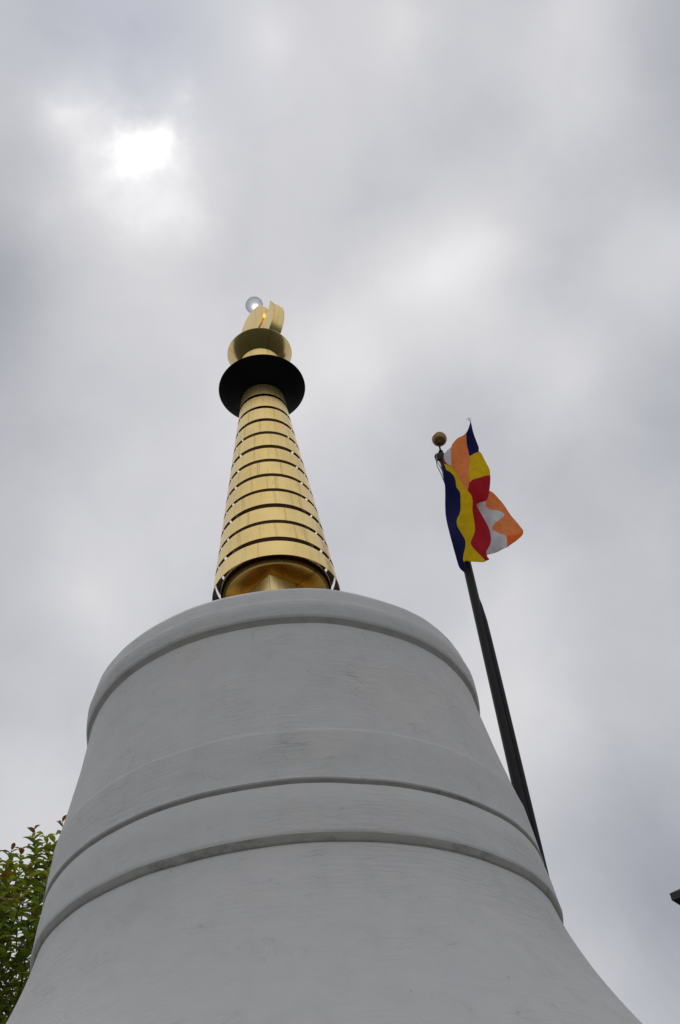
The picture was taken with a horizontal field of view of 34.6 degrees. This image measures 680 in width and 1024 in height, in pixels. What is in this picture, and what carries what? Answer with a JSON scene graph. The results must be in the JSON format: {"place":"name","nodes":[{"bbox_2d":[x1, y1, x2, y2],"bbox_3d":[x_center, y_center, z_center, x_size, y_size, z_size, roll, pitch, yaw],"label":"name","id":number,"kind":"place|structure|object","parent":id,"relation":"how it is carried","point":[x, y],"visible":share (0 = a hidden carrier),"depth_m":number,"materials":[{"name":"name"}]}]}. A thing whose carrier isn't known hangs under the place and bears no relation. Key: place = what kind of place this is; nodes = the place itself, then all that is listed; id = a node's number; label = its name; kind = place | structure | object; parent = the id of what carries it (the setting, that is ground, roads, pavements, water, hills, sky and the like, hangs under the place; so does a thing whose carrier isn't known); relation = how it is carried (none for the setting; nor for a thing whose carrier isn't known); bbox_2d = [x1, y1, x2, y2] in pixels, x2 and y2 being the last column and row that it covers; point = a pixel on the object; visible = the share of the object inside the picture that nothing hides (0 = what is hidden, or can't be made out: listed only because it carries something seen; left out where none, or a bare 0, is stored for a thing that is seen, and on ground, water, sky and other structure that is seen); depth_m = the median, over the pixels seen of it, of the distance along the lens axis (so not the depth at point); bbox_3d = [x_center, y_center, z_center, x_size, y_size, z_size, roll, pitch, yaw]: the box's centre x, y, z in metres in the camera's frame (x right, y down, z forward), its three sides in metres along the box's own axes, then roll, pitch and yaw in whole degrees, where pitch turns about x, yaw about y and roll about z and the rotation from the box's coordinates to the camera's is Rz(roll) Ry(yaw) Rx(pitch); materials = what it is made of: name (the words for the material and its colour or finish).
{"place":"outdoors","nodes":[
{"label":"outdoors","id":0,"kind":"place"},
{"bbox_2d":[0,0,679,1023],"label":"sky","id":1,"kind":"structure","parent":0,"point":[453,212],"materials":[{"name":"grey"}]},
{"bbox_2d":[670,889,679,904],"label":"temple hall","id":2,"kind":"structure","parent":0,"point":[675,896],"depth_m":15.22,"materials":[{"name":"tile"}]},
{"label":"pavement","id":3,"kind":"structure","parent":0,"visible":0},
{"bbox_2d":[0,815,66,1023],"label":"leafy tree","id":4,"kind":"object","parent":3,"relation":"on","point":[11,910],"visible":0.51,"depth_m":8.49,"materials":[{"name":"green plant"}]},
{"bbox_2d":[6,296,641,1023],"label":"stupa","id":5,"kind":"object","parent":3,"relation":"on","point":[294,798],"visible":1,"depth_m":5.25,"materials":[{"name":"white paint"}]},
{"bbox_2d":[432,432,548,874],"bbox_3d":[1.442,2.723,7.732,0.320,9.989,0.320,-13,-45,6],"label":"flagpole","id":6,"kind":"object","parent":3,"relation":"on","point":[510,744],"visible":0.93,"depth_m":8.91,"materials":[{"name":"black metal"}]},
{"bbox_2d":[443,418,522,572],"bbox_3d":[1.324,-0.194,10.502,0.728,1.980,0.222,-3,-45,-4],"label":"flag","id":7,"kind":"object","parent":6,"relation":"hanging from","point":[482,523],"visible":1,"depth_m":10.37,"materials":[{"name":"multicoloured fabric"}]}
]}

